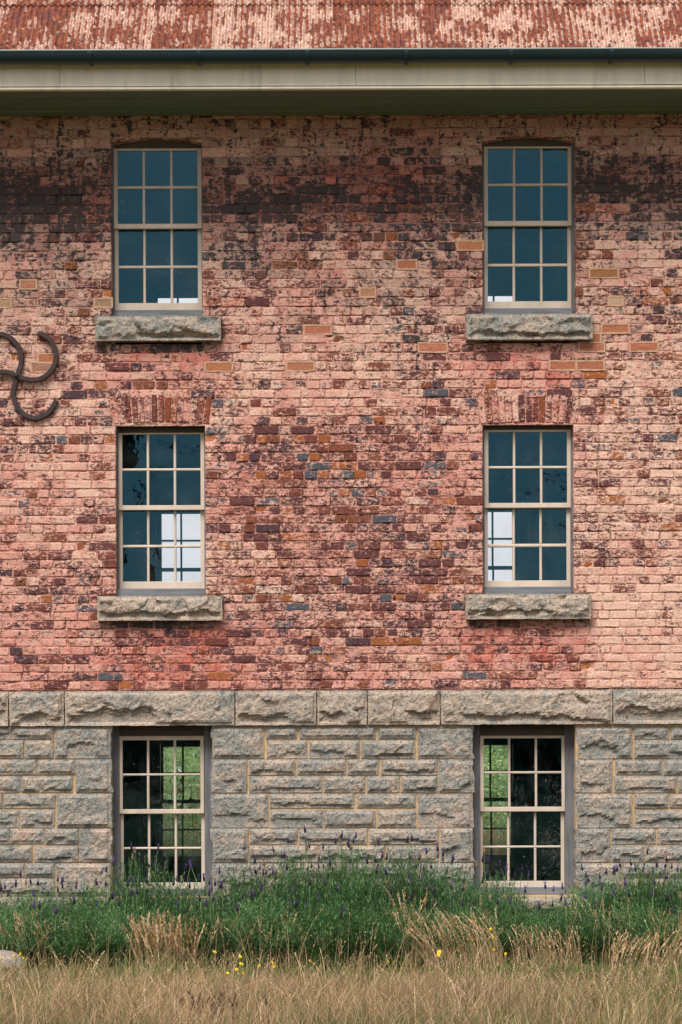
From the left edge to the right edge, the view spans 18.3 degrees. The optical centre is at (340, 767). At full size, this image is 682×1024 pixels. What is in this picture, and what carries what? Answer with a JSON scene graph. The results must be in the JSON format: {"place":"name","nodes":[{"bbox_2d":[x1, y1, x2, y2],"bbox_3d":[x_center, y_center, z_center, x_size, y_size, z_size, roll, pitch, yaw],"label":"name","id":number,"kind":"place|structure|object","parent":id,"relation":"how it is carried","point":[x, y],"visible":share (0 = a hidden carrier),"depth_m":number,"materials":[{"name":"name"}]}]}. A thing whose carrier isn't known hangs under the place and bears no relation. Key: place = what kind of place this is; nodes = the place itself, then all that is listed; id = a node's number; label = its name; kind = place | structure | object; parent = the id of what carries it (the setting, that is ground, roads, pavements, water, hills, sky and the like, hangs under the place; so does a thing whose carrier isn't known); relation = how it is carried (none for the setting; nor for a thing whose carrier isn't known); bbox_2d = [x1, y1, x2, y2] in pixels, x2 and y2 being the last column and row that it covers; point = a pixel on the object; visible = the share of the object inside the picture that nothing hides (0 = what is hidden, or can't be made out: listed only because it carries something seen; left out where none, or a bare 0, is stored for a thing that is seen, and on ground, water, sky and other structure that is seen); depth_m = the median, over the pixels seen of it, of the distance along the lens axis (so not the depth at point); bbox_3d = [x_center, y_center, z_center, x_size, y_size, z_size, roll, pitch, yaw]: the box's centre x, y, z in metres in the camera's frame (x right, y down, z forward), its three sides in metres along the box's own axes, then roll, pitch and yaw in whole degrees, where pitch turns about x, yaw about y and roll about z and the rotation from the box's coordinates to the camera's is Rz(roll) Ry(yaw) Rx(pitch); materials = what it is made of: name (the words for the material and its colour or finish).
{"place":"outdoors","nodes":[
{"label":"outdoors","id":0,"kind":"place"},
{"bbox_2d":[158,296,511,771],"label":"sky","id":1,"kind":"structure","parent":0,"point":[502,521],"materials":[{"name":"white"}]},
{"bbox_2d":[163,814,510,855],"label":"meadow grass","id":2,"kind":"structure","parent":0,"point":[503,851],"depth_m":29.57,"materials":[{"name":"green plant"}]},
{"bbox_2d":[0,776,681,1023],"bbox_3d":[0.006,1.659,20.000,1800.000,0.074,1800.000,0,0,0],"label":"ground","id":3,"kind":"structure","parent":0,"point":[419,967],"depth_m":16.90,"materials":[{"name":"brown plant"}]},
{"bbox_2d":[0,878,21,921],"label":"lavender bush","id":4,"kind":"object","parent":3,"relation":"on","point":[3,904],"visible":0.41,"depth_m":19.41,"materials":[{"name":"green plant"}]},
{"bbox_2d":[0,950,24,970],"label":"boulder","id":5,"kind":"object","parent":3,"relation":"on","point":[9,953],"visible":0.4,"depth_m":17.38,"materials":[{"name":"stone"}]},
{"bbox_2d":[0,910,48,969],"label":"tall grass clump","id":6,"kind":"object","parent":3,"relation":"on","point":[25,937],"visible":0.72,"depth_m":17.59,"materials":[{"name":"beige plant"}]},
{"bbox_2d":[0,900,64,967],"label":"lavender bush","id":7,"kind":"object","parent":3,"relation":"on","point":[10,946],"visible":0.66,"depth_m":17.70,"materials":[{"name":"green plant"}]},
{"bbox_2d":[0,869,78,932],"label":"lavender bush","id":8,"kind":"object","parent":3,"relation":"on","point":[25,904],"visible":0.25,"depth_m":19.39,"materials":[{"name":"green plant"}]},
{"bbox_2d":[32,915,103,968],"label":"tall grass clump","id":9,"kind":"object","parent":3,"relation":"on","point":[60,947],"visible":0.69,"depth_m":17.51,"materials":[{"name":"beige plant"}]},
{"bbox_2d":[17,881,126,968],"bbox_3d":[-2.240,1.313,17.753,1.004,0.723,1.009,0,0,0],"label":"lavender bush","id":10,"kind":"object","parent":3,"relation":"on","point":[67,941],"visible":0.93,"depth_m":17.62,"materials":[{"name":"green plant"}]},
{"bbox_2d":[43,867,117,950],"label":"lavender bush","id":11,"kind":"object","parent":3,"relation":"on","point":[84,899],"visible":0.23,"depth_m":19.39,"materials":[{"name":"green plant"}]},
{"bbox_2d":[80,878,178,966],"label":"lavender bush","id":12,"kind":"object","parent":3,"relation":"on","point":[125,949],"visible":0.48,"depth_m":17.82,"materials":[{"name":"green plant"}]},
{"bbox_2d":[82,843,192,952],"bbox_3d":[-1.814,1.174,19.238,0.980,1.017,0.972,0,0,41],"label":"lavender bush","id":13,"kind":"object","parent":3,"relation":"on","point":[146,896],"visible":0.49,"depth_m":19.16,"materials":[{"name":"green plant"}]},
{"bbox_2d":[121,908,215,970],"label":"tall grass clump","id":14,"kind":"object","parent":3,"relation":"on","point":[158,927],"visible":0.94,"depth_m":17.45,"materials":[{"name":"beige plant"}]},
{"bbox_2d":[163,818,188,855],"bbox_3d":[-2.334,1.118,29.248,0.662,1.102,0.517,0,0,0],"label":"cow parsley","id":15,"kind":"object","parent":3,"relation":"on","point":[179,840],"visible":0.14,"depth_m":29.18,"materials":[{"name":"green plant"}]},
{"bbox_2d":[160,746,200,851],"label":"shrub","id":16,"kind":"object","parent":3,"relation":"on","point":[167,763],"visible":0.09,"depth_m":32.68,"materials":[{"name":"green plant"}]},
{"bbox_2d":[163,790,197,855],"bbox_3d":[-2.243,0.972,28.199,0.692,1.372,0.501,0,0,0],"label":"cow parsley","id":17,"kind":"object","parent":3,"relation":"on","point":[170,837],"visible":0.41,"depth_m":28.20,"materials":[{"name":"green plant"}]},
{"bbox_2d":[170,782,200,855],"bbox_3d":[-2.038,0.919,28.890,0.561,1.476,0.521,0,0,-14],"label":"cow parsley","id":18,"kind":"object","parent":3,"relation":"on","point":[190,806],"visible":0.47,"depth_m":28.90,"materials":[{"name":"green plant"}]},
{"bbox_2d":[158,859,230,931],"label":"lavender bush","id":19,"kind":"object","parent":3,"relation":"on","point":[193,900],"visible":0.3,"depth_m":19.33,"materials":[{"name":"green plant"}]},
{"bbox_2d":[184,803,204,855],"bbox_3d":[-1.880,1.063,29.106,0.640,1.189,0.566,0,0,0],"label":"cow parsley","id":20,"kind":"object","parent":3,"relation":"on","point":[199,837],"visible":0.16,"depth_m":29.04,"materials":[{"name":"green plant"}]},
{"bbox_2d":[148,883,250,967],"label":"lavender bush","id":21,"kind":"object","parent":3,"relation":"on","point":[209,922],"visible":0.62,"depth_m":17.72,"materials":[{"name":"green plant"}]},
{"bbox_2d":[177,989,268,1023],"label":"dead plant","id":22,"kind":"object","parent":3,"relation":"on","point":[234,996],"visible":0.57,"depth_m":13.96,"materials":[{"name":"beige plant"}]},
{"bbox_2d":[196,916,252,970],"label":"tall grass clump","id":23,"kind":"object","parent":3,"relation":"on","point":[250,931],"visible":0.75,"depth_m":17.59,"materials":[{"name":"beige plant"}]},
{"bbox_2d":[196,849,297,950],"bbox_3d":[-0.879,1.202,19.365,0.956,0.928,0.998,0,0,29],"label":"lavender bush","id":24,"kind":"object","parent":3,"relation":"on","point":[231,895],"visible":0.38,"depth_m":19.29,"materials":[{"name":"green plant"}]},
{"bbox_2d":[209,883,324,967],"bbox_3d":[-0.640,1.321,17.868,1.100,0.690,1.111,0,0,0],"label":"lavender bush","id":25,"kind":"object","parent":3,"relation":"on","point":[266,930],"visible":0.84,"depth_m":17.69,"materials":[{"name":"green plant"}]},
{"bbox_2d":[239,908,317,969],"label":"tall grass clump","id":26,"kind":"object","parent":3,"relation":"on","point":[288,962],"visible":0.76,"depth_m":17.59,"materials":[{"name":"beige plant"}]},
{"bbox_2d":[248,825,343,926],"bbox_3d":[-0.366,1.085,19.384,0.968,1.137,1.003,0,0,29],"label":"lavender bush","id":27,"kind":"object","parent":3,"relation":"on","point":[291,882],"visible":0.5,"depth_m":19.23,"materials":[{"name":"green plant"}]},
{"bbox_2d":[272,877,390,969],"bbox_3d":[-0.073,1.291,17.806,1.076,0.764,1.106,0,0,0],"label":"lavender bush","id":28,"kind":"object","parent":3,"relation":"on","point":[326,916],"visible":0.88,"depth_m":17.61,"materials":[{"name":"green plant"}]},
{"bbox_2d":[160,745,507,819],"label":"hedge","id":29,"kind":"object","parent":3,"relation":"on","point":[198,780],"visible":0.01,"depth_m":69.47,"materials":[{"name":"green plant"}]},
{"bbox_2d":[0,0,681,937],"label":"brick building","id":30,"kind":"structure","parent":3,"relation":"on","point":[342,406],"depth_m":20.00,"materials":[{"name":"brick"}]},
{"bbox_2d":[112,141,202,315],"bbox_3d":[-1.739,-5.122,20.162,0.921,1.772,0.195,0,0,0],"label":"sash window","id":31,"kind":"structure","parent":30,"relation":"in","point":[119,309],"depth_m":20.11,"materials":[{"name":"beige paint"}]},
{"bbox_2d":[117,426,205,595],"bbox_3d":[-1.702,-2.461,20.162,0.907,1.726,0.195,0,0,0],"label":"sash window","id":32,"kind":"structure","parent":30,"relation":"in","point":[172,588],"depth_m":20.11,"materials":[{"name":"beige paint"}]},
{"bbox_2d":[112,725,212,895],"bbox_3d":[-1.691,0.393,20.212,1.022,1.706,0.195,0,0,0],"label":"sash window","id":33,"kind":"structure","parent":30,"relation":"in","point":[179,732],"depth_m":20.15,"materials":[{"name":"beige paint"}]},
{"bbox_2d":[153,289,197,302],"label":"sash window","id":34,"kind":"structure","parent":30,"relation":"in","point":[177,293],"depth_m":26.31,"materials":[{"name":"beige paint"}]},
{"bbox_2d":[152,740,204,866],"bbox_3d":[-1.851,0.394,26.328,1.022,1.706,0.195,0,0,0],"label":"sash window","id":35,"kind":"structure","parent":30,"relation":"in","point":[158,781],"depth_m":26.26,"materials":[{"name":"beige paint"}]},
{"bbox_2d":[157,511,200,581],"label":"sash window","id":36,"kind":"structure","parent":30,"relation":"in","point":[159,513],"depth_m":26.39,"materials":[{"name":"beige paint"}]},
{"bbox_2d":[483,738,519,864],"bbox_3d":[1.729,0.380,26.328,1.032,1.704,0.195,0,0,0],"label":"sash window","id":37,"kind":"structure","parent":30,"relation":"in","point":[514,742],"depth_m":26.25,"materials":[{"name":"beige paint"}]},
{"bbox_2d":[488,509,517,580],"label":"sash window","id":38,"kind":"structure","parent":30,"relation":"in","point":[492,538],"depth_m":26.38,"materials":[{"name":"beige paint"}]},
{"bbox_2d":[488,287,518,300],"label":"sash window","id":39,"kind":"structure","parent":30,"relation":"in","point":[492,291],"depth_m":26.30,"materials":[{"name":"beige paint"}]},
{"bbox_2d":[472,724,573,894],"bbox_3d":[1.729,0.380,20.212,1.032,1.704,0.195,0,0,0],"label":"sash window","id":40,"kind":"structure","parent":30,"relation":"in","point":[480,732],"depth_m":20.15,"materials":[{"name":"beige paint"}]},
{"bbox_2d":[482,426,572,593],"bbox_3d":[1.767,-2.471,20.162,0.918,1.707,0.195,0,0,0],"label":"sash window","id":41,"kind":"structure","parent":30,"relation":"in","point":[540,586],"depth_m":20.11,"materials":[{"name":"beige paint"}]},
{"bbox_2d":[482,139,574,313],"bbox_3d":[1.774,-5.142,20.162,0.942,1.769,0.195,0,0,0],"label":"sash window","id":42,"kind":"structure","parent":30,"relation":"in","point":[489,307],"depth_m":20.11,"materials":[{"name":"beige paint"}]},
{"bbox_2d":[318,920,378,971],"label":"tall grass clump","id":43,"kind":"object","parent":3,"relation":"on","point":[339,950],"visible":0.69,"depth_m":17.49,"materials":[{"name":"plant"}]},
{"bbox_2d":[294,830,403,927],"bbox_3d":[0.115,1.102,19.292,1.116,1.084,1.052,0,0,0],"label":"lavender bush","id":44,"kind":"object","parent":3,"relation":"on","point":[359,895],"visible":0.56,"depth_m":19.16,"materials":[{"name":"green plant"}]},
{"bbox_2d":[32,940,679,968],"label":"green grass","id":45,"kind":"structure","parent":3,"relation":"on","point":[358,959],"depth_m":17.78,"materials":[{"name":"green plant"}]},
{"bbox_2d":[333,878,442,965],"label":"lavender bush","id":46,"kind":"object","parent":3,"relation":"on","point":[396,935],"visible":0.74,"depth_m":17.70,"materials":[{"name":"green plant"}]},
{"bbox_2d":[359,834,460,949],"bbox_3d":[0.620,1.122,19.329,1.014,1.041,0.997,0,0,0],"label":"lavender bush","id":47,"kind":"object","parent":3,"relation":"on","point":[410,886],"visible":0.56,"depth_m":19.19,"materials":[{"name":"green plant"}]},
{"bbox_2d":[384,886,452,969],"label":"tall grass clump","id":48,"kind":"object","parent":3,"relation":"on","point":[412,915],"visible":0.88,"depth_m":17.64,"materials":[{"name":"beige plant"}]},
{"bbox_2d":[405,849,493,933],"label":"lavender bush","id":49,"kind":"object","parent":3,"relation":"on","point":[467,888],"visible":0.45,"depth_m":19.30,"materials":[{"name":"green plant"}]},
{"bbox_2d":[398,883,505,963],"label":"lavender bush","id":50,"kind":"object","parent":3,"relation":"on","point":[450,930],"visible":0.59,"depth_m":17.81,"materials":[{"name":"green plant"}]},
{"bbox_2d":[402,907,512,970],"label":"tall grass clump","id":51,"kind":"object","parent":3,"relation":"on","point":[446,951],"visible":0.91,"depth_m":17.45,"materials":[{"name":"beige plant"}]},
{"bbox_2d":[483,745,510,854],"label":"shrub","id":52,"kind":"object","parent":3,"relation":"on","point":[494,784],"visible":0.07,"depth_m":33.30,"materials":[{"name":"green plant"}]},
{"bbox_2d":[460,846,536,931],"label":"lavender bush","id":53,"kind":"object","parent":3,"relation":"on","point":[512,907],"visible":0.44,"depth_m":19.28,"materials":[{"name":"green plant"}]},
{"bbox_2d":[468,897,570,962],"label":"lavender bush","id":54,"kind":"object","parent":3,"relation":"on","point":[505,936],"visible":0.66,"depth_m":17.84,"materials":[{"name":"green plant"}]},
{"bbox_2d":[501,923,592,969],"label":"tall grass clump","id":55,"kind":"object","parent":3,"relation":"on","point":[547,940],"visible":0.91,"depth_m":17.46,"materials":[{"name":"beige plant"}]},
{"bbox_2d":[521,881,573,941],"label":"lavender bush","id":56,"kind":"object","parent":3,"relation":"on","point":[542,911],"visible":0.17,"depth_m":19.48,"materials":[{"name":"green plant"}]},
{"bbox_2d":[516,882,629,963],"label":"lavender bush","id":57,"kind":"object","parent":3,"relation":"on","point":[590,938],"visible":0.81,"depth_m":17.72,"materials":[{"name":"green plant"}]},
{"bbox_2d":[543,863,636,931],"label":"lavender bush","id":58,"kind":"object","parent":3,"relation":"on","point":[593,896],"visible":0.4,"depth_m":19.31,"materials":[{"name":"green plant"}]},
{"bbox_2d":[565,894,633,965],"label":"tall grass clump","id":59,"kind":"object","parent":3,"relation":"on","point":[603,930],"visible":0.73,"depth_m":17.70,"materials":[{"name":"beige plant"}]},
{"bbox_2d":[583,888,681,965],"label":"lavender bush","id":60,"kind":"object","parent":3,"relation":"on","point":[638,922],"visible":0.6,"depth_m":17.70,"materials":[{"name":"green plant"}]},
{"bbox_2d":[597,848,681,934],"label":"lavender bush","id":61,"kind":"object","parent":3,"relation":"on","point":[644,896],"visible":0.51,"depth_m":19.22,"materials":[{"name":"green plant"}]},
{"bbox_2d":[604,929,681,972],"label":"tall grass clump","id":62,"kind":"object","parent":3,"relation":"on","point":[615,955],"visible":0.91,"depth_m":17.16,"materials":[{"name":"beige plant"}]},
{"bbox_2d":[638,908,681,966],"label":"tall grass clump","id":63,"kind":"object","parent":3,"relation":"on","point":[680,926],"visible":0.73,"depth_m":17.59,"materials":[{"name":"beige plant"}]},
{"bbox_2d":[654,855,681,924],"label":"lavender bush","id":64,"kind":"object","parent":3,"relation":"on","point":[679,888],"visible":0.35,"depth_m":19.27,"materials":[{"name":"green plant"}]},
{"bbox_2d":[654,904,681,952],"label":"lavender bush","id":65,"kind":"object","parent":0,"point":[677,922],"visible":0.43,"depth_m":17.79,"materials":[{"name":"green plant"}]}
]}

